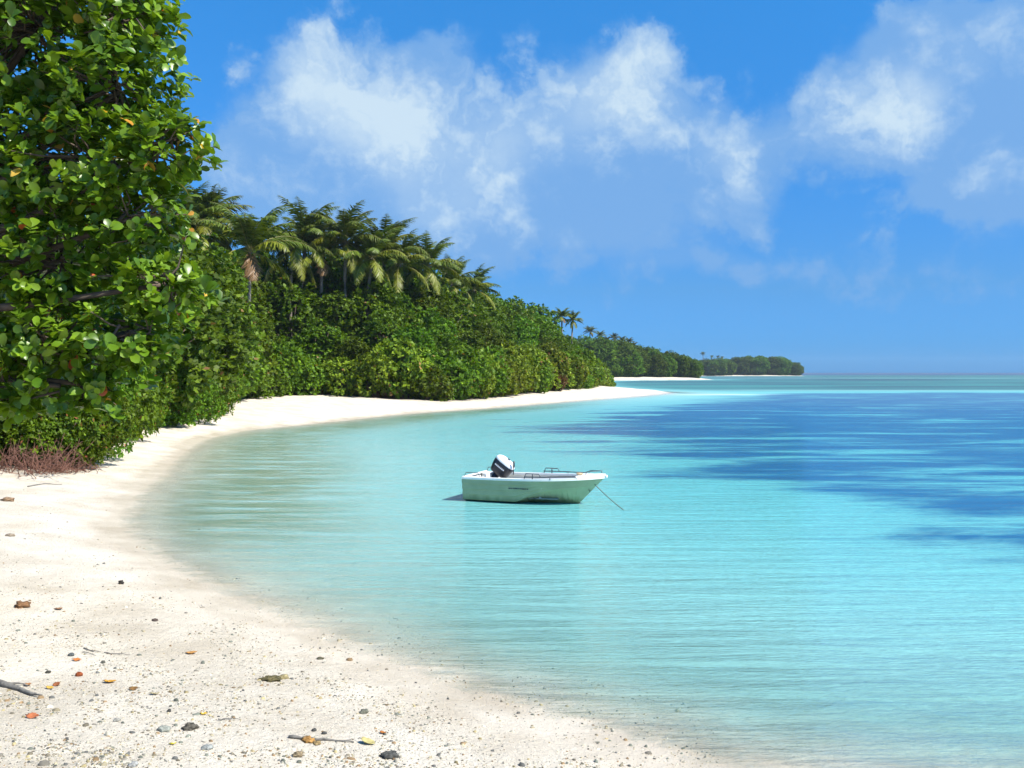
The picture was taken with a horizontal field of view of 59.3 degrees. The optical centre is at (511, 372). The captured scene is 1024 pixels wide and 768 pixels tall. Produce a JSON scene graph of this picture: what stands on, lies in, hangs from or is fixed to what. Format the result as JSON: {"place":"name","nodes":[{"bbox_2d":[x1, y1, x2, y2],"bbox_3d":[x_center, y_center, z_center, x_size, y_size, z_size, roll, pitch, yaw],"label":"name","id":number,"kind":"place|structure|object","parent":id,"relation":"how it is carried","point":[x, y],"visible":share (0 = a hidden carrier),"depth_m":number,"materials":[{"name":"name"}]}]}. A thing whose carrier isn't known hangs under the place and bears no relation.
{"place":"outdoors","nodes":[
{"label":"outdoors","id":0,"kind":"place"},
{"bbox_2d":[0,374,1023,767],"bbox_3d":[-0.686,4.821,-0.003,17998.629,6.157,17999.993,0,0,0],"label":"ground","id":1,"kind":"structure","parent":0,"point":[116,488],"depth_m":10.39,"materials":[{"name":"sand"}]},
{"bbox_2d":[0,679,41,695],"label":"driftwood branch","id":2,"kind":"object","parent":1,"relation":"on","point":[9,685],"visible":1,"depth_m":8.41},
{"bbox_2d":[0,362,58,458],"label":"shrub","id":3,"kind":"object","parent":1,"relation":"on","point":[2,443],"visible":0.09,"depth_m":27.10,"materials":[{"name":"green plant"}]},
{"bbox_2d":[0,368,67,465],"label":"shrub","id":4,"kind":"object","parent":1,"relation":"on","point":[37,430],"visible":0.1,"depth_m":27.54,"materials":[{"name":"green plant"}]},
{"bbox_2d":[0,433,92,479],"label":"dry bush","id":5,"kind":"object","parent":1,"relation":"on","point":[37,469],"visible":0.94,"depth_m":26.36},
{"bbox_2d":[0,393,111,465],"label":"shrub","id":6,"kind":"object","parent":1,"relation":"on","point":[66,420],"visible":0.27,"depth_m":27.42,"materials":[{"name":"green plant"}]},
{"bbox_2d":[24,443,105,473],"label":"dry bush","id":7,"kind":"object","parent":1,"relation":"on","point":[80,466],"visible":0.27,"depth_m":27.83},
{"bbox_2d":[2,331,131,463],"bbox_3d":[-14.975,0.822,29.748,4.393,4.993,4.780,0,0,17],"label":"shrub","id":8,"kind":"object","parent":1,"relation":"on","point":[104,412],"visible":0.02,"depth_m":29.67,"materials":[{"name":"green plant"}]},
{"bbox_2d":[30,388,143,467],"bbox_3d":[-14.109,1.465,29.597,3.494,3.615,3.785,0,0,-6],"label":"shrub","id":9,"kind":"object","parent":1,"relation":"on","point":[121,438],"visible":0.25,"depth_m":28.97,"materials":[{"name":"green plant"}]},
{"bbox_2d":[91,366,136,460],"bbox_3d":[-15.706,0.927,32.118,3.978,4.814,4.188,0,0,-42],"label":"shrub","id":10,"kind":"object","parent":1,"relation":"on","point":[128,447],"visible":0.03,"depth_m":32.26,"materials":[{"name":"green plant"}]},
{"bbox_2d":[0,0,231,430],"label":"broadleaf tree","id":11,"kind":"object","parent":1,"relation":"on","point":[64,96],"visible":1,"depth_m":8.78,"materials":[{"name":"green plant"}]},
{"bbox_2d":[84,324,149,409],"bbox_3d":[-17.803,0.172,36.548,5.179,6.326,4.782,0,0,-43],"label":"shrub","id":12,"kind":"object","parent":1,"relation":"on","point":[133,385],"visible":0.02,"depth_m":36.80,"materials":[{"name":"green plant"}]},
{"bbox_2d":[84,227,185,423],"bbox_3d":[-20.652,-2.545,45.690,8.360,11.399,8.379,0,0,-42],"label":"broadleaf tree","id":13,"kind":"object","parent":1,"relation":"on","point":[164,368],"visible":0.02,"depth_m":45.66,"materials":[{"name":"green plant"}]},
{"bbox_2d":[106,289,168,441],"bbox_3d":[-18.769,-0.398,41.194,5.786,7.822,6.091,0,0,-14],"label":"shrub","id":14,"kind":"object","parent":1,"relation":"on","point":[148,414],"visible":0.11,"depth_m":40.60,"materials":[{"name":"green plant"}]},
{"bbox_2d":[133,369,174,426],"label":"shrub","id":15,"kind":"object","parent":1,"relation":"on","point":[170,393],"visible":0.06,"depth_m":47.16,"materials":[{"name":"green plant"}]},
{"bbox_2d":[158,360,202,427],"bbox_3d":[-19.547,1.157,50.071,4.378,4.212,4.158,0,0,-45],"label":"shrub","id":16,"kind":"object","parent":1,"relation":"on","point":[180,418],"visible":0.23,"depth_m":49.53,"materials":[{"name":"green plant"}]},
{"bbox_2d":[139,222,230,425],"bbox_3d":[-20.052,-2.708,49.689,8.777,11.944,8.144,0,0,-21],"label":"broadleaf tree","id":17,"kind":"object","parent":1,"relation":"on","point":[195,356],"visible":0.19,"depth_m":49.28,"materials":[{"name":"green plant"}]},
{"bbox_2d":[142,181,239,251],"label":"coconut palm","id":18,"kind":"object","parent":1,"relation":"on","point":[196,200],"visible":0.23,"depth_m":87.56,"materials":[{"name":"green plant"}]},
{"bbox_2d":[168,364,227,423],"bbox_3d":[-19.093,1.233,53.175,4.382,4.066,4.046,0,0,30],"label":"shrub","id":19,"kind":"object","parent":1,"relation":"on","point":[210,396],"visible":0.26,"depth_m":52.80,"materials":[{"name":"green plant"}]},
{"bbox_2d":[176,195,238,268],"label":"coconut palm","id":20,"kind":"object","parent":1,"relation":"on","point":[219,239],"visible":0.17,"depth_m":89.41,"materials":[{"name":"green plant"}]},
{"bbox_2d":[165,183,254,251],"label":"coconut palm","id":21,"kind":"object","parent":1,"relation":"on","point":[221,220],"visible":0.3,"depth_m":89.08,"materials":[{"name":"green plant"}]},
{"bbox_2d":[172,231,249,398],"bbox_3d":[-20.791,-3.162,57.745,8.597,12.443,8.811,0,0,43],"label":"broadleaf tree","id":22,"kind":"object","parent":1,"relation":"on","point":[234,303],"visible":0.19,"depth_m":57.41,"materials":[{"name":"green plant"}]},
{"bbox_2d":[201,363,231,414],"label":"shrub","id":23,"kind":"object","parent":1,"relation":"on","point":[224,388],"visible":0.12,"depth_m":56.47,"materials":[{"name":"green plant"}]},
{"bbox_2d":[207,332,239,414],"bbox_3d":[-20.400,-0.242,57.758,5.516,6.865,5.069,0,0,-33],"label":"shrub","id":24,"kind":"object","parent":1,"relation":"on","point":[226,353],"visible":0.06,"depth_m":57.90,"materials":[{"name":"green plant"}]},
{"bbox_2d":[213,361,246,415],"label":"shrub","id":25,"kind":"object","parent":1,"relation":"on","point":[233,397],"visible":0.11,"depth_m":58.63,"materials":[{"name":"green plant"}]},
{"bbox_2d":[197,232,267,392],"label":"broadleaf tree","id":26,"kind":"object","parent":1,"relation":"on","point":[248,324],"visible":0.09,"depth_m":66.06,"materials":[{"name":"green plant"}]},
{"bbox_2d":[221,257,269,328],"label":"broadleaf tree","id":27,"kind":"object","parent":1,"relation":"on","point":[256,286],"visible":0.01,"depth_m":91.78,"materials":[{"name":"green plant"}]},
{"bbox_2d":[236,337,268,400],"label":"shrub","id":28,"kind":"object","parent":1,"relation":"on","point":[255,384],"visible":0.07,"depth_m":72.81,"materials":[{"name":"green plant"}]},
{"bbox_2d":[191,201,315,302],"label":"coconut palm","id":29,"kind":"object","parent":1,"relation":"on","point":[248,233],"visible":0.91,"depth_m":80.56,"materials":[{"name":"green plant"}]},
{"bbox_2d":[242,360,276,398],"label":"shrub","id":30,"kind":"object","parent":1,"relation":"on","point":[264,392],"visible":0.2,"depth_m":75.87,"materials":[{"name":"green plant"}]},
{"bbox_2d":[243,331,279,383],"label":"shrub","id":31,"kind":"object","parent":1,"relation":"on","point":[267,351],"visible":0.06,"depth_m":78.89,"materials":[{"name":"green plant"}]},
{"bbox_2d":[246,290,278,342],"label":"broadleaf tree","id":32,"kind":"object","parent":1,"relation":"on","point":[269,329],"visible":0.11,"depth_m":90.04,"materials":[{"name":"green plant"}]},
{"bbox_2d":[244,253,297,333],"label":"broadleaf tree","id":33,"kind":"object","parent":1,"relation":"on","point":[265,267],"visible":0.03,"depth_m":98.65,"materials":[{"name":"green plant"}]},
{"bbox_2d":[257,363,291,396],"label":"shrub","id":34,"kind":"object","parent":1,"relation":"on","point":[282,389],"visible":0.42,"depth_m":81.77,"materials":[{"name":"green plant"}]},
{"bbox_2d":[261,338,315,395],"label":"shrub","id":35,"kind":"object","parent":1,"relation":"on","point":[286,349],"visible":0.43,"depth_m":83.73,"materials":[{"name":"green plant"}]},
{"bbox_2d":[260,267,322,352],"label":"broadleaf tree","id":36,"kind":"object","parent":1,"relation":"on","point":[304,299],"visible":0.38,"depth_m":94.53,"materials":[{"name":"green plant"}]},
{"bbox_2d":[255,218,332,336],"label":"coconut palm","id":37,"kind":"object","parent":1,"relation":"on","point":[298,264],"visible":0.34,"depth_m":96.42,"materials":[{"name":"green plant"}]},
{"bbox_2d":[277,251,342,382],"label":"broadleaf tree","id":38,"kind":"object","parent":1,"relation":"on","point":[333,277],"visible":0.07,"depth_m":101.63,"materials":[{"name":"green plant"}]},
{"bbox_2d":[270,195,350,332],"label":"coconut palm","id":39,"kind":"object","parent":1,"relation":"on","point":[300,220],"visible":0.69,"depth_m":97.12,"materials":[{"name":"green plant"}]},
{"bbox_2d":[281,352,341,395],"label":"shrub","id":40,"kind":"object","parent":1,"relation":"on","point":[315,386],"visible":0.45,"depth_m":86.05,"materials":[{"name":"green plant"}]},
{"bbox_2d":[289,317,347,392],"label":"broadleaf tree","id":41,"kind":"object","parent":1,"relation":"on","point":[304,336],"visible":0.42,"depth_m":91.46,"materials":[{"name":"green plant"}]},
{"bbox_2d":[286,254,356,335],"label":"broadleaf tree","id":42,"kind":"object","parent":1,"relation":"on","point":[331,283],"visible":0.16,"depth_m":100.28,"materials":[{"name":"green plant"}]},
{"bbox_2d":[287,226,363,339],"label":"coconut palm","id":43,"kind":"object","parent":1,"relation":"on","point":[309,259],"visible":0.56,"depth_m":97.56,"materials":[{"name":"green plant"}]},
{"bbox_2d":[296,290,366,385],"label":"broadleaf tree","id":44,"kind":"object","parent":1,"relation":"on","point":[343,307],"visible":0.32,"depth_m":95.05,"materials":[{"name":"green plant"}]},
{"bbox_2d":[317,356,371,396],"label":"shrub","id":45,"kind":"object","parent":1,"relation":"on","point":[339,366],"visible":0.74,"depth_m":86.76,"materials":[{"name":"green plant"}]},
{"bbox_2d":[302,199,390,335],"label":"coconut palm","id":46,"kind":"object","parent":1,"relation":"on","point":[345,225],"visible":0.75,"depth_m":97.88,"materials":[{"name":"green plant"}]},
{"bbox_2d":[325,336,371,386],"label":"broadleaf tree","id":47,"kind":"object","parent":1,"relation":"on","point":[352,350],"visible":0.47,"depth_m":89.74,"materials":[{"name":"green plant"}]},
{"bbox_2d":[0,489,718,767],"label":"coral rubble","id":48,"kind":"object","parent":1,"relation":"on","point":[43,762],"visible":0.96,"depth_m":8.08,"materials":[{"name":"stone"}]},
{"bbox_2d":[327,220,409,336],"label":"coconut palm","id":49,"kind":"object","parent":1,"relation":"on","point":[373,249],"visible":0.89,"depth_m":97.92,"materials":[{"name":"green plant"}]},
{"bbox_2d":[342,350,401,397],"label":"shrub","id":50,"kind":"object","parent":1,"relation":"on","point":[372,363],"visible":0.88,"depth_m":86.06,"materials":[{"name":"green plant"}]},
{"bbox_2d":[332,264,421,341],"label":"broadleaf tree","id":51,"kind":"object","parent":1,"relation":"on","point":[363,283],"visible":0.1,"depth_m":103.66,"materials":[{"name":"green plant"}]},
{"bbox_2d":[352,308,406,375],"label":"broadleaf tree","id":52,"kind":"object","parent":1,"relation":"on","point":[375,327],"visible":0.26,"depth_m":93.36,"materials":[{"name":"green plant"}]},
{"bbox_2d":[340,275,424,343],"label":"broadleaf tree","id":53,"kind":"object","parent":1,"relation":"on","point":[382,298],"visible":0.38,"depth_m":97.49,"materials":[{"name":"green plant"}]},
{"bbox_2d":[353,212,429,280],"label":"coconut palm","id":54,"kind":"object","parent":1,"relation":"on","point":[396,238],"visible":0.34,"depth_m":102.91,"materials":[{"name":"green plant"}]},
{"bbox_2d":[370,228,433,294],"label":"coconut palm","id":55,"kind":"object","parent":1,"relation":"on","point":[407,247],"visible":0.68,"depth_m":100.98,"materials":[{"name":"green plant"}]},
{"bbox_2d":[365,336,441,398],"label":"shrub","id":56,"kind":"object","parent":1,"relation":"on","point":[401,351],"visible":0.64,"depth_m":86.66,"materials":[{"name":"green plant"}]},
{"bbox_2d":[381,322,441,388],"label":"broadleaf tree","id":57,"kind":"object","parent":1,"relation":"on","point":[424,340],"visible":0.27,"depth_m":90.21,"materials":[{"name":"green plant"}]},
{"bbox_2d":[394,260,430,317],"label":"broadleaf tree","id":58,"kind":"object","parent":1,"relation":"on","point":[410,289],"visible":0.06,"depth_m":111.88,"materials":[{"name":"green plant"}]},
{"bbox_2d":[406,363,455,401],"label":"shrub","id":59,"kind":"object","parent":1,"relation":"on","point":[446,389],"visible":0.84,"depth_m":86.64,"materials":[{"name":"green plant"}]},
{"bbox_2d":[401,230,463,314],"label":"coconut palm","id":60,"kind":"object","parent":1,"relation":"on","point":[441,264],"visible":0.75,"depth_m":108.97,"materials":[{"name":"green plant"}]},
{"bbox_2d":[404,285,462,347],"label":"broadleaf tree","id":61,"kind":"object","parent":1,"relation":"on","point":[431,301],"visible":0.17,"depth_m":106.87,"materials":[{"name":"green plant"}]},
{"bbox_2d":[407,305,461,351],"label":"broadleaf tree","id":62,"kind":"object","parent":1,"relation":"on","point":[436,323],"visible":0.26,"depth_m":100.72,"materials":[{"name":"green plant"}]},
{"bbox_2d":[403,275,483,337],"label":"broadleaf tree","id":63,"kind":"object","parent":1,"relation":"on","point":[466,323],"visible":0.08,"depth_m":112.34,"materials":[{"name":"green plant"}]},
{"bbox_2d":[428,331,469,375],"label":"broadleaf tree","id":64,"kind":"object","parent":1,"relation":"on","point":[446,343],"visible":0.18,"depth_m":96.50,"materials":[{"name":"green plant"}]},
{"bbox_2d":[429,253,482,303],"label":"coconut palm","id":65,"kind":"object","parent":1,"relation":"on","point":[452,280],"visible":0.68,"depth_m":116.82,"materials":[{"name":"green plant"}]},
{"bbox_2d":[431,353,485,399],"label":"shrub","id":66,"kind":"object","parent":1,"relation":"on","point":[468,382],"visible":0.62,"depth_m":90.28,"materials":[{"name":"green plant"}]},
{"bbox_2d":[436,346,494,399],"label":"shrub","id":67,"kind":"object","parent":1,"relation":"on","point":[481,359],"visible":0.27,"depth_m":92.95,"materials":[{"name":"green plant"}]},
{"bbox_2d":[446,263,501,316],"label":"coconut palm","id":68,"kind":"object","parent":1,"relation":"on","point":[472,292],"visible":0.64,"depth_m":124.84,"materials":[{"name":"green plant"}]},
{"bbox_2d":[457,329,490,350],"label":"broadleaf tree","id":69,"kind":"object","parent":1,"relation":"on","point":[476,341],"visible":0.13,"depth_m":104.24,"materials":[{"name":"green plant"}]},
{"bbox_2d":[456,363,495,398],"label":"shrub","id":70,"kind":"object","parent":1,"relation":"on","point":[485,390],"visible":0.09,"depth_m":95.49,"materials":[{"name":"green plant"}]},
{"bbox_2d":[465,304,505,344],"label":"broadleaf tree","id":71,"kind":"object","parent":1,"relation":"on","point":[487,320],"visible":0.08,"depth_m":119.36,"materials":[{"name":"green plant"}]},
{"bbox_2d":[470,347,501,395],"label":"shrub","id":72,"kind":"object","parent":1,"relation":"on","point":[494,364],"visible":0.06,"depth_m":98.46,"materials":[{"name":"green plant"}]},
{"bbox_2d":[470,320,505,348],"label":"broadleaf tree","id":73,"kind":"object","parent":1,"relation":"on","point":[491,337],"visible":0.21,"depth_m":114.03,"materials":[{"name":"green plant"}]},
{"bbox_2d":[465,286,515,341],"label":"broadleaf tree","id":74,"kind":"object","parent":1,"relation":"on","point":[481,299],"visible":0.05,"depth_m":132.53,"materials":[{"name":"green plant"}]},
{"bbox_2d":[472,345,513,380],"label":"shrub","id":75,"kind":"object","parent":1,"relation":"on","point":[496,357],"visible":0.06,"depth_m":102.78,"materials":[{"name":"green plant"}]},
{"bbox_2d":[484,367,512,396],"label":"shrub","id":76,"kind":"object","parent":1,"relation":"on","point":[500,382],"visible":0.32,"depth_m":98.55,"materials":[{"name":"green plant"}]},
{"bbox_2d":[487,307,517,342],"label":"broadleaf tree","id":77,"kind":"object","parent":1,"relation":"on","point":[510,334],"visible":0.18,"depth_m":127.68,"materials":[{"name":"green plant"}]},
{"bbox_2d":[493,363,519,396],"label":"shrub","id":78,"kind":"object","parent":1,"relation":"on","point":[514,383],"visible":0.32,"depth_m":100.74,"materials":[{"name":"green plant"}]},
{"bbox_2d":[493,355,528,395],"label":"shrub","id":79,"kind":"object","parent":1,"relation":"on","point":[520,376],"visible":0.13,"depth_m":104.80,"materials":[{"name":"green plant"}]},
{"bbox_2d":[504,355,532,392],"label":"shrub","id":80,"kind":"object","parent":1,"relation":"on","point":[525,370],"visible":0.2,"depth_m":107.71,"materials":[{"name":"green plant"}]},
{"bbox_2d":[491,340,545,392],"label":"shrub","id":81,"kind":"object","parent":1,"relation":"on","point":[506,343],"visible":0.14,"depth_m":113.55,"materials":[{"name":"green plant"}]},
{"bbox_2d":[499,302,537,339],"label":"broadleaf tree","id":82,"kind":"object","parent":1,"relation":"on","point":[510,314],"visible":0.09,"depth_m":140.06,"materials":[{"name":"green plant"}]},
{"bbox_2d":[499,346,539,393],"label":"shrub","id":83,"kind":"object","parent":1,"relation":"on","point":[522,356],"visible":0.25,"depth_m":110.92,"materials":[{"name":"green plant"}]},
{"bbox_2d":[505,314,540,347],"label":"broadleaf tree","id":84,"kind":"object","parent":1,"relation":"on","point":[520,331],"visible":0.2,"depth_m":133.53,"materials":[{"name":"green plant"}]},
{"bbox_2d":[514,342,551,388],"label":"shrub","id":85,"kind":"object","parent":1,"relation":"on","point":[537,356],"visible":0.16,"depth_m":115.92,"materials":[{"name":"green plant"}]},
{"bbox_2d":[523,362,553,393],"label":"shrub","id":86,"kind":"object","parent":1,"relation":"on","point":[546,380],"visible":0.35,"depth_m":113.53,"materials":[{"name":"green plant"}]},
{"bbox_2d":[525,302,560,325],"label":"broadleaf tree","id":87,"kind":"object","parent":1,"relation":"on","point":[538,308],"visible":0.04,"depth_m":186.45,"materials":[{"name":"green plant"}]},
{"bbox_2d":[526,318,561,345],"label":"broadleaf tree","id":88,"kind":"object","parent":1,"relation":"on","point":[544,333],"visible":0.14,"depth_m":142.79,"materials":[{"name":"green plant"}]},
{"bbox_2d":[536,342,570,382],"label":"shrub","id":89,"kind":"object","parent":1,"relation":"on","point":[558,355],"visible":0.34,"depth_m":124.97,"materials":[{"name":"green plant"}]},
{"bbox_2d":[551,307,574,332],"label":"coconut palm","id":90,"kind":"object","parent":1,"relation":"on","point":[560,313],"visible":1,"depth_m":171.81,"materials":[{"name":"green plant"}]},
{"bbox_2d":[565,355,587,388],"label":"shrub","id":91,"kind":"object","parent":1,"relation":"on","point":[577,368],"visible":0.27,"depth_m":130.59,"materials":[{"name":"green plant"}]},
{"bbox_2d":[585,335,618,372],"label":"broadleaf tree","id":92,"kind":"object","parent":1,"relation":"on","point":[604,347],"visible":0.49,"depth_m":400.38,"materials":[{"name":"green plant"}]},
{"bbox_2d":[594,342,622,375],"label":"broadleaf tree","id":93,"kind":"object","parent":1,"relation":"on","point":[616,366],"visible":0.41,"depth_m":402.00,"materials":[{"name":"green plant"}]},
{"bbox_2d":[613,344,633,376],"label":"broadleaf tree","id":94,"kind":"object","parent":1,"relation":"on","point":[622,367],"visible":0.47,"depth_m":406.35,"materials":[{"name":"green plant"}]},
{"bbox_2d":[615,340,638,376],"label":"broadleaf tree","id":95,"kind":"object","parent":1,"relation":"on","point":[624,344],"visible":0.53,"depth_m":407.14,"materials":[{"name":"green plant"}]},
{"bbox_2d":[623,349,645,376],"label":"broadleaf tree","id":96,"kind":"object","parent":1,"relation":"on","point":[642,369],"visible":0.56,"depth_m":409.07,"materials":[{"name":"green plant"}]},
{"bbox_2d":[648,352,667,376],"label":"broadleaf tree","id":97,"kind":"object","parent":1,"relation":"on","point":[659,359],"visible":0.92,"depth_m":415.52,"materials":[{"name":"green plant"}]},
{"bbox_2d":[662,353,677,376],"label":"broadleaf tree","id":98,"kind":"object","parent":1,"relation":"on","point":[672,366],"visible":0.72,"depth_m":419.08,"materials":[{"name":"green plant"}]},
{"bbox_2d":[675,354,693,376],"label":"broadleaf tree","id":99,"kind":"object","parent":1,"relation":"on","point":[686,359],"visible":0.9,"depth_m":426.52,"materials":[{"name":"green plant"}]},
{"bbox_2d":[687,359,704,377],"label":"broadleaf tree","id":100,"kind":"object","parent":1,"relation":"on","point":[699,372],"visible":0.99,"depth_m":426.02,"materials":[{"name":"green plant"}]},
{"bbox_2d":[751,355,770,374],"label":"broadleaf tree","id":101,"kind":"object","parent":1,"relation":"on","point":[764,366],"visible":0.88,"depth_m":866.76,"materials":[{"name":"green plant"}]},
{"bbox_2d":[132,373,1023,767],"bbox_3d":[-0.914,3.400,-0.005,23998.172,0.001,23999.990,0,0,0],"label":"sea water","id":102,"kind":"structure","parent":0,"point":[848,525],"depth_m":20.54,"materials":[{"name":"liquid"}]},
{"bbox_2d":[461,467,607,503],"bbox_3d":[0.706,3.025,23.791,3.760,1.010,1.604,0,0,22],"label":"dinghy","id":103,"kind":"object","parent":102,"relation":"on","point":[519,487],"visible":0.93,"depth_m":23.31,"materials":[{"name":"white paint"}]},
{"bbox_2d":[491,455,514,477],"bbox_3d":[-0.431,2.891,24.247,0.711,1.558,0.388,38,13,18],"label":"outboard motor","id":104,"kind":"object","parent":103,"relation":"attached to","point":[502,466],"visible":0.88,"depth_m":24.03,"materials":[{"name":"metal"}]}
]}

